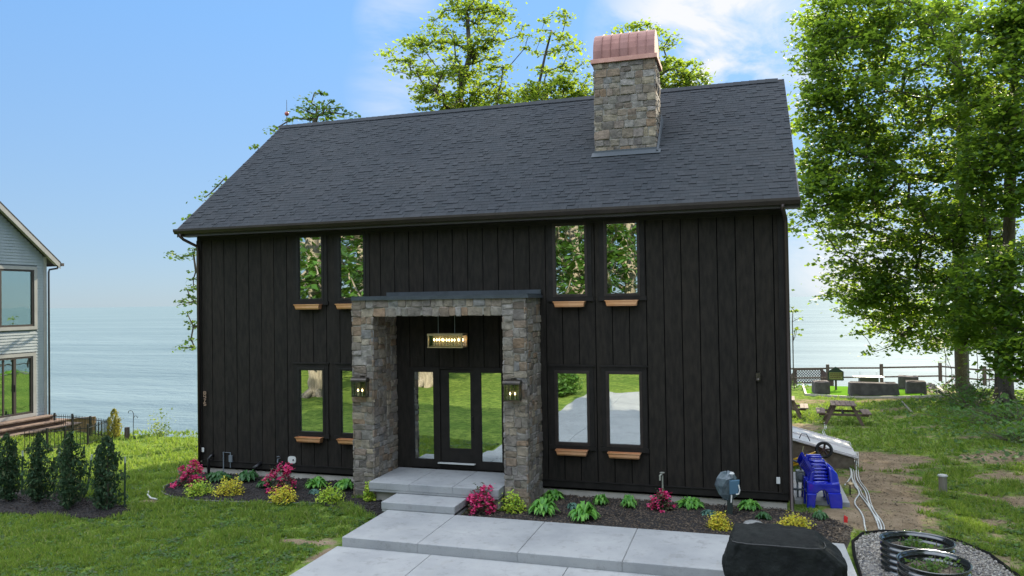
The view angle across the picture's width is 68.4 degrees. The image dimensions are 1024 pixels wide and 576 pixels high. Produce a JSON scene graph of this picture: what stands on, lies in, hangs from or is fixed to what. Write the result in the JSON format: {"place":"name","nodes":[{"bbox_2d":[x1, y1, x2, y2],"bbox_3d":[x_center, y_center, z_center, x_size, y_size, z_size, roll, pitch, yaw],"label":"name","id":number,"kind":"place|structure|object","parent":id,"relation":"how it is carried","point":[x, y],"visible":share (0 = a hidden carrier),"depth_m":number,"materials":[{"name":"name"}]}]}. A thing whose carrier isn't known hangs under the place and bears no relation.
{"place":"outdoors","nodes":[
{"label":"outdoors","id":0,"kind":"place"},
{"bbox_2d":[289,546,657,575],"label":"driveway","id":1,"kind":"structure","parent":0,"point":[343,561],"depth_m":12.00,"materials":[{"name":"concrete"}]},
{"bbox_2d":[0,386,1023,575],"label":"ground","id":2,"kind":"structure","parent":0,"point":[882,461],"depth_m":16.45,"materials":[{"name":"green plant"}]},
{"bbox_2d":[0,201,81,438],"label":"neighbour house","id":3,"kind":"structure","parent":2,"relation":"on","point":[27,257],"depth_m":27.49,"materials":[{"name":"grey wood"}]},
{"bbox_2d":[0,356,32,417],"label":"sliding door","id":4,"kind":"structure","parent":3,"relation":"in","point":[14,413],"depth_m":26.67,"materials":[{"name":"clear glass"}]},
{"bbox_2d":[0,269,33,327],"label":"window","id":5,"kind":"structure","parent":3,"relation":"in","point":[32,271],"depth_m":27.07,"materials":[{"name":"clear glass"}]},
{"bbox_2d":[20,413,109,453],"bbox_3d":[-14.679,4.754,25.200,2.144,1.063,6.686,0,-1,-26],"label":"iron fence","id":6,"kind":"object","parent":2,"relation":"on","point":[91,430],"visible":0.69,"depth_m":24.21,"materials":[{"name":"black metal"}]},
{"bbox_2d":[0,489,130,518],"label":"mulch bed","id":7,"kind":"object","parent":2,"relation":"on","point":[23,505],"visible":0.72,"depth_m":15.89,"materials":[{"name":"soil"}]},
{"bbox_2d":[0,432,24,500],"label":"arborvitae","id":8,"kind":"object","parent":7,"relation":"on","point":[9,473],"visible":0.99,"depth_m":16.45,"materials":[{"name":"green plant"}]},
{"bbox_2d":[19,433,58,501],"bbox_3d":[-10.254,3.961,16.398,0.809,1.635,0.791,0,-1,-25],"label":"arborvitae","id":9,"kind":"object","parent":7,"relation":"on","point":[36,476],"visible":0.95,"depth_m":16.30,"materials":[{"name":"green plant"}]},
{"bbox_2d":[49,431,91,509],"bbox_3d":[-9.375,3.895,16.038,0.878,1.738,1.045,-1,-1,17],"label":"arborvitae","id":10,"kind":"object","parent":7,"relation":"on","point":[69,493],"visible":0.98,"depth_m":15.88,"materials":[{"name":"green plant"}]},
{"bbox_2d":[78,436,129,510],"bbox_3d":[-8.482,3.910,15.704,0.918,1.666,0.895,-1,-1,17],"label":"arborvitae","id":11,"kind":"object","parent":7,"relation":"on","point":[103,484],"visible":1,"depth_m":15.70,"materials":[{"name":"green plant"}]},
{"bbox_2d":[106,408,123,438],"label":"arborvitae","id":12,"kind":"object","parent":2,"relation":"on","point":[115,424],"visible":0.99,"depth_m":25.37,"materials":[{"name":"plant"}]},
{"bbox_2d":[147,408,176,436],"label":"wild grass","id":13,"kind":"structure","parent":2,"relation":"on","point":[163,427],"depth_m":26.61,"materials":[{"name":"green plant"}]},
{"bbox_2d":[163,89,360,352],"bbox_3d":[-10.512,-0.841,32.025,8.359,15.028,4.095,-1,-1,17],"label":"maple tree","id":14,"kind":"object","parent":2,"relation":"on","point":[317,114],"visible":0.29,"depth_m":31.95,"materials":[{"name":"green plant"}]},
{"bbox_2d":[162,472,383,515],"bbox_3d":[-5.174,4.529,16.759,5.998,0.069,2.230,-1,-1,17],"label":"mulch bed","id":15,"kind":"object","parent":2,"relation":"on","point":[299,490],"visible":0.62,"depth_m":16.46,"materials":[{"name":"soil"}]},
{"bbox_2d":[170,457,205,487],"bbox_3d":[-7.437,4.263,17.372,0.830,0.694,0.745,-1,-1,17],"label":"azalea","id":16,"kind":"object","parent":15,"relation":"on","point":[191,467],"visible":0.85,"depth_m":17.30,"materials":[{"name":"pink plant"}]},
{"bbox_2d":[184,479,216,496],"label":"golden shrub","id":17,"kind":"object","parent":15,"relation":"on","point":[200,488],"visible":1,"depth_m":16.56,"materials":[{"name":"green plant"}]},
{"bbox_2d":[203,471,232,482],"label":"hosta","id":18,"kind":"object","parent":15,"relation":"on","point":[215,476],"visible":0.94,"depth_m":17.70,"materials":[{"name":"green plant"}]},
{"bbox_2d":[211,476,245,496],"bbox_3d":[-6.196,4.338,16.555,0.795,0.495,0.681,-1,-1,17],"label":"golden shrub","id":19,"kind":"object","parent":15,"relation":"on","point":[232,484],"visible":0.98,"depth_m":16.48,"materials":[{"name":"yellow plant"}]},
{"bbox_2d":[234,470,260,481],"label":"hosta","id":20,"kind":"object","parent":15,"relation":"on","point":[246,475],"visible":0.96,"depth_m":17.53,"materials":[{"name":"green plant"}]},
{"bbox_2d":[261,461,298,494],"bbox_3d":[-5.125,4.209,16.670,0.797,0.696,0.748,0,-1,-28],"label":"azalea","id":21,"kind":"object","parent":15,"relation":"on","point":[286,473],"visible":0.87,"depth_m":16.62,"materials":[{"name":"pink plant"}]},
{"bbox_2d":[268,485,297,504],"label":"golden shrub","id":22,"kind":"object","parent":15,"relation":"on","point":[289,495],"visible":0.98,"depth_m":15.84,"materials":[{"name":"yellow plant"}]},
{"bbox_2d":[303,476,327,488],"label":"hosta","id":23,"kind":"object","parent":15,"relation":"on","point":[316,481],"visible":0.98,"depth_m":16.89,"materials":[{"name":"green plant"}]},
{"bbox_2d":[314,483,346,503],"bbox_3d":[-3.826,4.300,15.818,0.678,0.474,0.656,-1,-1,17],"label":"golden shrub","id":24,"kind":"object","parent":15,"relation":"on","point":[328,496],"visible":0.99,"depth_m":15.72,"materials":[{"name":"green plant"}]},
{"bbox_2d":[332,478,353,489],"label":"hosta","id":25,"kind":"object","parent":15,"relation":"on","point":[346,483],"visible":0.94,"depth_m":16.60,"materials":[{"name":"green plant"}]},
{"bbox_2d":[395,505,468,514],"bbox_3d":[-1.646,4.474,14.986,1.390,0.248,0.844,-1,-1,17],"label":"path landing","id":26,"kind":"object","parent":2,"relation":"on","point":[462,511],"visible":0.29,"depth_m":14.72,"materials":[{"name":"concrete"}]},
{"bbox_2d":[381,493,469,514],"bbox_3d":[-1.714,4.301,15.016,1.550,0.193,0.850,-1,-1,17],"label":"entry step","id":27,"kind":"object","parent":26,"relation":"on","point":[426,503],"visible":0.71,"depth_m":14.76,"materials":[{"name":"concrete"}]},
{"bbox_2d":[376,492,504,509],"bbox_3d":[-1.379,4.483,16.005,2.700,0.538,1.220,-1,-1,17],"label":"porch base","id":28,"kind":"object","parent":2,"relation":"on","point":[382,496],"visible":0.07,"depth_m":15.72,"materials":[{"name":"concrete"}]},
{"bbox_2d":[369,467,505,499],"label":"porch floor","id":29,"kind":"structure","parent":28,"relation":"on","point":[437,482],"depth_m":15.57,"materials":[{"name":"concrete"}]},
{"bbox_2d":[371,0,547,111],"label":"oak tree","id":30,"kind":"object","parent":2,"relation":"on","point":[460,78],"visible":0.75,"depth_m":35.73,"materials":[{"name":"green plant"}]},
{"bbox_2d":[173,29,800,513],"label":"house","id":31,"kind":"structure","parent":2,"relation":"on","point":[495,231],"depth_m":16.56,"materials":[{"name":"black wood"}]},
{"bbox_2d":[295,436,323,442],"bbox_3d":[-4.744,3.550,17.632,0.682,0.120,0.184,-1,-1,17],"label":"window box","id":32,"kind":"object","parent":31,"relation":"attached to","point":[309,439],"visible":1,"depth_m":17.58,"materials":[{"name":"brown wood"}]},
{"bbox_2d":[292,234,328,304],"bbox_3d":[-4.761,-0.489,17.845,0.970,1.786,0.170,-1,-1,17],"label":"window","id":33,"kind":"structure","parent":31,"relation":"in","point":[309,251],"depth_m":17.82,"materials":[{"name":"clear glass"}]},
{"bbox_2d":[292,362,329,438],"bbox_3d":[-4.713,2.646,17.792,0.970,1.776,0.170,-1,-1,17],"label":"window","id":34,"kind":"structure","parent":31,"relation":"in","point":[311,380],"depth_m":17.76,"materials":[{"name":"clear glass"}]},
{"bbox_2d":[333,363,353,438],"bbox_3d":[-3.662,2.624,17.468,0.970,1.776,0.170,-1,-1,17],"label":"window","id":35,"kind":"structure","parent":31,"relation":"in","point":[343,371],"depth_m":17.50,"materials":[{"name":"clear glass"}]},
{"bbox_2d":[333,232,369,304],"bbox_3d":[-3.709,-0.510,17.522,0.970,1.786,0.170,-1,-1,17],"label":"window","id":36,"kind":"structure","parent":31,"relation":"in","point":[351,250],"depth_m":17.50,"materials":[{"name":"clear glass"}]},
{"bbox_2d":[350,376,369,396],"bbox_3d":[-3.219,2.086,15.969,0.360,0.441,0.202,-1,-1,17],"label":"wall lantern","id":37,"kind":"object","parent":31,"relation":"attached to","point":[362,380],"depth_m":15.94,"materials":[{"name":"brown metal"}]},
{"bbox_2d":[427,316,467,347],"bbox_3d":[-1.384,0.923,16.124,0.810,0.700,0.320,-1,-1,17],"label":"hanging lantern","id":38,"kind":"object","parent":31,"relation":"hanging from","point":[449,340],"visible":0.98,"depth_m":16.15,"materials":[{"name":"gold metal"}]},
{"bbox_2d":[440,369,474,462],"bbox_3d":[-1.204,2.833,16.667,0.806,2.055,0.110,-1,-1,17],"label":"door","id":39,"kind":"structure","parent":31,"relation":"in","point":[457,385],"depth_m":16.69,"materials":[{"name":"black glass"}]},
{"bbox_2d":[502,378,521,400],"bbox_3d":[0.011,2.020,14.975,0.360,0.441,0.202,-1,-1,17],"label":"wall lantern","id":40,"kind":"object","parent":31,"relation":"attached to","point":[513,382],"depth_m":14.95,"materials":[{"name":"brown metal"}]},
{"bbox_2d":[553,301,585,306],"bbox_3d":[1.210,0.339,15.838,0.682,0.120,0.184,-1,-1,17],"label":"window box","id":41,"kind":"object","parent":31,"relation":"attached to","point":[569,303],"visible":1,"depth_m":15.77,"materials":[{"name":"brown wood"}]},
{"bbox_2d":[547,222,593,301],"bbox_3d":[1.241,-0.611,15.999,0.990,1.786,0.170,-1,-1,17],"label":"window","id":42,"kind":"structure","parent":31,"relation":"in","point":[569,244],"depth_m":15.97,"materials":[{"name":"clear glass"}]},
{"bbox_2d":[555,448,588,455],"bbox_3d":[1.258,3.448,15.785,0.682,0.120,0.184,-1,-1,17],"label":"window box","id":43,"kind":"object","parent":31,"relation":"attached to","point":[573,452],"visible":1,"depth_m":15.74,"materials":[{"name":"brown wood"}]},
{"bbox_2d":[549,365,595,450],"bbox_3d":[1.288,2.518,15.945,0.990,1.786,0.170,-1,-1,17],"label":"window","id":44,"kind":"structure","parent":31,"relation":"in","point":[572,386],"depth_m":15.91,"materials":[{"name":"clear glass"}]},
{"bbox_2d":[604,300,638,305],"bbox_3d":[2.261,0.307,15.515,0.682,0.120,0.184,-1,-1,17],"label":"window box","id":45,"kind":"object","parent":31,"relation":"attached to","point":[621,302],"visible":1,"depth_m":15.45,"materials":[{"name":"brown wood"}]},
{"bbox_2d":[598,220,646,300],"bbox_3d":[2.292,-0.633,15.675,0.990,1.786,0.170,-1,-1,17],"label":"window","id":46,"kind":"structure","parent":31,"relation":"in","point":[621,243],"depth_m":15.64,"materials":[{"name":"clear glass"}]},
{"bbox_2d":[607,451,640,458],"bbox_3d":[2.309,3.436,15.461,0.682,0.120,0.184,-1,-1,17],"label":"window box","id":47,"kind":"object","parent":31,"relation":"attached to","point":[626,455],"visible":1,"depth_m":15.41,"materials":[{"name":"brown wood"}]},
{"bbox_2d":[600,365,648,452],"bbox_3d":[2.339,2.496,15.622,0.990,1.786,0.170,-1,-1,17],"label":"window","id":48,"kind":"structure","parent":31,"relation":"in","point":[624,387],"depth_m":15.59,"materials":[{"name":"clear glass"}]},
{"bbox_2d":[472,60,523,104],"bbox_3d":[-0.602,-2.010,34.854,2.582,16.974,1.753,-1,-1,3],"label":"oak tree","id":49,"kind":"object","parent":2,"relation":"on","point":[489,69],"visible":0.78,"depth_m":34.88,"materials":[{"name":"green plant"}]},
{"bbox_2d":[0,394,1023,575],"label":"grass","id":50,"kind":"structure","parent":2,"relation":"on","point":[17,552],"depth_m":14.82,"materials":[{"name":"green plant"}]},
{"bbox_2d":[493,6,593,104],"bbox_3d":[1.721,-3.631,36.718,6.273,20.244,4.397,-1,-1,17],"label":"oak tree","id":51,"kind":"object","parent":2,"relation":"on","point":[534,91],"visible":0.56,"depth_m":36.78,"materials":[{"name":"green plant"}]},
{"bbox_2d":[462,494,853,549],"bbox_3d":[2.652,4.372,14.372,7.130,0.076,2.190,-1,-1,17],"label":"mulch bed","id":52,"kind":"object","parent":2,"relation":"on","point":[559,517],"visible":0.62,"depth_m":14.23,"materials":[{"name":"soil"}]},
{"bbox_2d":[466,482,497,515],"bbox_3d":[-0.595,4.150,14.849,0.661,0.640,0.642,-1,-1,-10],"label":"azalea","id":53,"kind":"object","parent":52,"relation":"on","point":[476,498],"visible":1,"depth_m":14.75,"materials":[{"name":"pink plant"}]},
{"bbox_2d":[498,489,526,513],"bbox_3d":[0.042,4.190,14.844,0.508,0.525,0.483,0,-1,-44],"label":"lime shrub","id":54,"kind":"object","parent":52,"relation":"on","point":[515,502],"visible":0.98,"depth_m":14.76,"materials":[{"name":"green plant"}]},
{"bbox_2d":[528,497,558,516],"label":"hosta","id":55,"kind":"object","parent":52,"relation":"on","point":[542,505],"visible":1,"depth_m":14.46,"materials":[{"name":"green plant"}]},
{"bbox_2d":[543,489,563,500],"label":"hosta","id":56,"kind":"object","parent":52,"relation":"on","point":[552,494],"visible":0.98,"depth_m":15.58,"materials":[{"name":"green plant"}]},
{"bbox_2d":[568,501,599,521],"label":"hosta","id":57,"kind":"object","parent":52,"relation":"on","point":[583,511],"visible":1,"depth_m":14.13,"materials":[{"name":"green plant"}]},
{"bbox_2d":[620,494,637,508],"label":"hosta","id":58,"kind":"object","parent":52,"relation":"on","point":[628,501],"visible":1,"depth_m":14.82,"materials":[{"name":"green plant"}]},
{"bbox_2d":[647,488,676,512],"bbox_3d":[2.921,4.157,14.711,0.582,0.485,0.561,-1,-1,17],"label":"azalea","id":59,"kind":"object","parent":52,"relation":"on","point":[662,499],"visible":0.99,"depth_m":14.68,"materials":[{"name":"pink plant"}]},
{"bbox_2d":[674,496,704,509],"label":"hosta","id":60,"kind":"object","parent":52,"relation":"on","point":[689,502],"visible":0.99,"depth_m":14.81,"materials":[{"name":"green plant"}]},
{"bbox_2d":[703,510,733,530],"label":"golden shrub","id":61,"kind":"object","parent":52,"relation":"on","point":[716,522],"visible":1,"depth_m":13.48,"materials":[{"name":"yellow plant"}]},
{"bbox_2d":[714,471,739,514],"bbox_3d":[4.104,3.952,14.333,0.479,0.935,0.363,-1,-1,17],"label":"satellite dish","id":62,"kind":"object","parent":52,"relation":"on","point":[727,485],"visible":0.92,"depth_m":14.31,"materials":[{"name":"grey metal"}]},
{"bbox_2d":[737,499,762,510],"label":"hosta","id":63,"kind":"object","parent":52,"relation":"on","point":[749,504],"visible":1,"depth_m":14.61,"materials":[{"name":"green plant"}]},
{"bbox_2d":[776,510,815,528],"bbox_3d":[5.041,4.162,13.419,0.628,0.379,0.667,-2,-1,45],"label":"golden shrub","id":64,"kind":"object","parent":52,"relation":"on","point":[793,521],"visible":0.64,"depth_m":13.37,"materials":[{"name":"yellow plant"}]},
{"bbox_2d":[605,17,721,88],"bbox_3d":[7.084,-3.384,34.867,5.067,18.211,3.325,-1,-1,-17],"label":"oak tree","id":65,"kind":"object","parent":2,"relation":"on","point":[684,75],"visible":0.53,"depth_m":34.68,"materials":[{"name":"green plant"}]},
{"bbox_2d":[790,306,803,388],"bbox_3d":[15.034,3.167,39.977,0.973,4.479,0.996,-1,-1,17],"label":"sapling","id":66,"kind":"object","parent":2,"relation":"on","point":[799,318],"visible":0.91,"depth_m":39.98,"materials":[{"name":"green plant"}]},
{"bbox_2d":[793,460,804,496],"bbox_3d":[5.930,3.938,15.236,0.457,0.878,0.220,-1,-1,17],"label":"gas meter","id":67,"kind":"object","parent":2,"relation":"on","point":[800,472],"visible":0.51,"depth_m":15.22,"materials":[{"name":"grey metal"}]},
{"bbox_2d":[792,396,808,418],"bbox_3d":[10.456,4.606,28.977,1.760,0.762,1.240,-1,-1,20],"label":"picnic table","id":68,"kind":"object","parent":2,"relation":"on","point":[803,406],"visible":0.3,"depth_m":28.37,"materials":[{"name":"brown wood"}]},
{"bbox_2d":[791,369,833,385],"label":"lattice fence","id":69,"kind":"object","parent":2,"relation":"on","point":[822,372],"visible":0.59,"depth_m":46.45,"materials":[{"name":"grey wood"}]},
{"bbox_2d":[793,441,834,470],"bbox_3d":[7.301,4.161,18.442,1.171,0.746,0.630,-1,-1,17],"label":"hand truck","id":70,"kind":"object","parent":2,"relation":"on","point":[823,449],"visible":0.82,"depth_m":18.54,"materials":[{"name":"black rubber"}]},
{"bbox_2d":[799,456,842,508],"bbox_3d":[6.120,3.846,14.990,0.761,1.028,0.427,-1,-1,7],"label":"plastic chair","id":71,"kind":"object","parent":2,"relation":"on","point":[831,486],"visible":0.98,"depth_m":14.82,"materials":[{"name":"blue plastic"}]},
{"bbox_2d":[796,452,833,504],"bbox_3d":[6.126,3.794,15.166,0.761,1.028,0.427,-1,-1,7],"label":"plastic chair","id":72,"kind":"object","parent":71,"relation":"on","point":[814,457],"visible":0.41,"depth_m":15.09,"materials":[{"name":"blue plastic"}]},
{"bbox_2d":[793,472,849,506],"bbox_3d":[6.547,4.355,16.197,1.020,0.200,2.550,-1,-1,17],"label":"equipment pad","id":73,"kind":"object","parent":2,"relation":"on","point":[820,499],"visible":0.27,"depth_m":15.20,"materials":[{"name":"concrete"}]},
{"bbox_2d":[812,380,830,393],"bbox_3d":[15.433,4.998,37.612,0.765,0.745,0.827,-1,-1,11],"label":"covered chair","id":74,"kind":"object","parent":2,"relation":"on","point":[820,386],"visible":0.95,"depth_m":37.25,"materials":[{"name":"grey fabric"}]},
{"bbox_2d":[792,426,858,468],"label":"cellar door","id":75,"kind":"structure","parent":2,"relation":"on","point":[843,455],"depth_m":19.05,"materials":[{"name":"paint"}]},
{"bbox_2d":[792,426,852,448],"bbox_3d":[8.159,3.996,20.372,1.820,0.538,1.050,-1,-1,17],"label":"door leaf","id":76,"kind":"structure","parent":75,"relation":"in","point":[794,429],"depth_m":20.42,"materials":[{"name":"paint"}]},
{"bbox_2d":[792,432,858,458],"bbox_3d":[7.844,3.983,19.350,1.820,0.538,1.050,-1,-1,17],"label":"door leaf","id":77,"kind":"structure","parent":75,"relation":"in","point":[839,449],"depth_m":19.23,"materials":[{"name":"paint"}]},
{"bbox_2d":[828,367,843,389],"bbox_3d":[16.993,4.861,39.495,0.760,1.480,0.103,-1,-1,17],"label":"yard sign","id":78,"kind":"object","parent":2,"relation":"on","point":[835,374],"visible":0.98,"depth_m":39.47,"materials":[{"name":"green wood"}]},
{"bbox_2d":[816,400,871,425],"bbox_3d":[11.793,4.474,26.830,1.760,0.762,1.240,-1,-1,20],"label":"picnic table","id":79,"kind":"object","parent":2,"relation":"on","point":[830,410],"visible":0.98,"depth_m":26.52,"materials":[{"name":"brown wood"}]},
{"bbox_2d":[806,386,924,395],"bbox_3d":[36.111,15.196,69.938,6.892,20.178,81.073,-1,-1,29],"label":"turf patch","id":80,"kind":"object","parent":2,"relation":"on","point":[842,390],"visible":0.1,"depth_m":37.48,"materials":[{"name":"green plant"}]},
{"bbox_2d":[802,385,943,397],"bbox_3d":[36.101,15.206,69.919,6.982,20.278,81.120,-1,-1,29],"label":"timber border","id":81,"kind":"object","parent":2,"relation":"on","point":[841,396],"visible":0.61,"depth_m":35.13,"materials":[{"name":"brown wood"}]},
{"bbox_2d":[848,381,899,395],"bbox_3d":[17.304,4.878,36.082,2.225,0.745,0.880,-1,-1,19],"label":"covered sofa","id":82,"kind":"object","parent":2,"relation":"on","point":[872,388],"visible":0.91,"depth_m":35.72,"materials":[{"name":"grey fabric"}]},
{"bbox_2d":[775,0,1023,389],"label":"maple tree","id":83,"kind":"object","parent":2,"relation":"on","point":[822,177],"visible":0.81,"depth_m":31.97,"materials":[{"name":"green plant"}]},
{"bbox_2d":[791,363,1019,385],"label":"rail fence","id":84,"kind":"object","parent":2,"relation":"on","point":[939,375],"visible":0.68,"depth_m":45.48,"materials":[{"name":"brown wood"}]},
{"bbox_2d":[791,381,1023,469],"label":"ground cover","id":85,"kind":"object","parent":2,"relation":"on","point":[1006,454],"visible":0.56,"depth_m":24.65,"materials":[{"name":"green plant"}]},
{"bbox_2d":[898,375,918,388],"bbox_3d":[20.789,4.996,39.495,0.983,0.805,0.828,-1,-1,26],"label":"covered chair","id":86,"kind":"object","parent":2,"relation":"on","point":[901,380],"visible":0.59,"depth_m":39.26,"materials":[{"name":"grey fabric"}]},
{"bbox_2d":[804,394,1023,564],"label":"leaf litter","id":87,"kind":"object","parent":2,"relation":"on","point":[911,470],"visible":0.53,"depth_m":18.54,"materials":[{"name":"plant"}]},
{"bbox_2d":[905,380,926,394],"bbox_3d":[19.515,4.847,36.375,0.890,0.745,0.829,-1,-1,23],"label":"covered chair","id":88,"kind":"object","parent":2,"relation":"on","point":[914,386],"visible":0.91,"depth_m":36.05,"materials":[{"name":"grey fabric"}]},
{"bbox_2d":[855,531,1013,575],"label":"gravel","id":89,"kind":"structure","parent":2,"relation":"on","point":[984,557],"depth_m":11.88,"materials":[{"name":"grey gravel"}]},
{"bbox_2d":[879,531,955,574],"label":"corrugated planter","id":90,"kind":"object","parent":89,"relation":"on","point":[893,544],"visible":0.67,"depth_m":11.57,"materials":[{"name":"black metal"}]},
{"bbox_2d":[896,549,972,575],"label":"corrugated planter","id":91,"kind":"object","parent":89,"relation":"on","point":[920,562],"visible":1,"depth_m":10.71,"materials":[{"name":"black metal"}]},
{"bbox_2d":[851,529,1019,575],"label":"bed edging","id":92,"kind":"object","parent":2,"relation":"on","point":[884,530],"visible":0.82,"depth_m":12.18,"materials":[{"name":"black plastic"}]},
{"bbox_2d":[922,374,972,395],"bbox_3d":[19.229,4.199,32.687,1.518,1.152,2.173,0,-1,-42],"label":"brush","id":93,"kind":"object","parent":2,"relation":"on","point":[951,380],"visible":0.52,"depth_m":32.55,"materials":[{"name":"green plant"}]},
{"bbox_2d":[908,396,1023,426],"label":"brush","id":94,"kind":"object","parent":2,"relation":"on","point":[983,421],"visible":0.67,"depth_m":24.30,"materials":[{"name":"green plant"}]},
{"bbox_2d":[911,0,1023,407],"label":"maple tree","id":95,"kind":"object","parent":2,"relation":"on","point":[1002,316],"visible":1,"depth_m":27.95,"materials":[{"name":"green plant"}]},
{"bbox_2d":[928,377,1018,408],"bbox_3d":[17.349,3.932,28.384,2.399,1.288,1.968,-1,-1,-20],"label":"brush","id":96,"kind":"object","parent":2,"relation":"on","point":[964,395],"visible":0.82,"depth_m":28.30,"materials":[{"name":"green plant"}]},
{"bbox_2d":[932,129,1023,400],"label":"slender tree","id":97,"kind":"object","parent":2,"relation":"on","point":[988,231],"visible":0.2,"depth_m":31.81,"materials":[{"name":"green plant"}]},
{"bbox_2d":[947,371,1016,396],"bbox_3d":[19.259,3.992,31.005,2.682,1.097,1.483,-1,-1,-8],"label":"brush","id":98,"kind":"object","parent":2,"relation":"on","point":[978,384],"visible":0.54,"depth_m":30.94,"materials":[{"name":"green plant"}]},
{"bbox_2d":[966,392,1023,421],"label":"brush","id":99,"kind":"object","parent":2,"relation":"on","point":[1006,408],"visible":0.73,"depth_m":24.23,"materials":[{"name":"green plant"}]},
{"bbox_2d":[974,417,1023,445],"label":"brush","id":100,"kind":"object","parent":2,"relation":"on","point":[1001,436],"visible":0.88,"depth_m":21.14,"materials":[{"name":"green plant"}]},
{"bbox_2d":[0,0,1023,307],"label":"sky","id":101,"kind":"structure","parent":0,"point":[115,115],"materials":[{"name":"blue"}]},
{"bbox_2d":[47,295,1023,437],"bbox_3d":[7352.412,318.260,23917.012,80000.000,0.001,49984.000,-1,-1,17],"label":"lake","id":102,"kind":"structure","parent":0,"point":[105,361],"depth_m":271.51,"materials":[{"name":"liquid"}]},
{"bbox_2d":[342,510,856,575],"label":"path","id":103,"kind":"structure","parent":0,"point":[641,551],"depth_m":12.67,"materials":[{"name":"concrete"}]},
{"bbox_2d":[722,522,847,575],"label":"covered grill","id":104,"kind":"object","parent":103,"relation":"on","point":[757,549],"visible":1,"depth_m":9.64,"materials":[{"name":"black fabric"}]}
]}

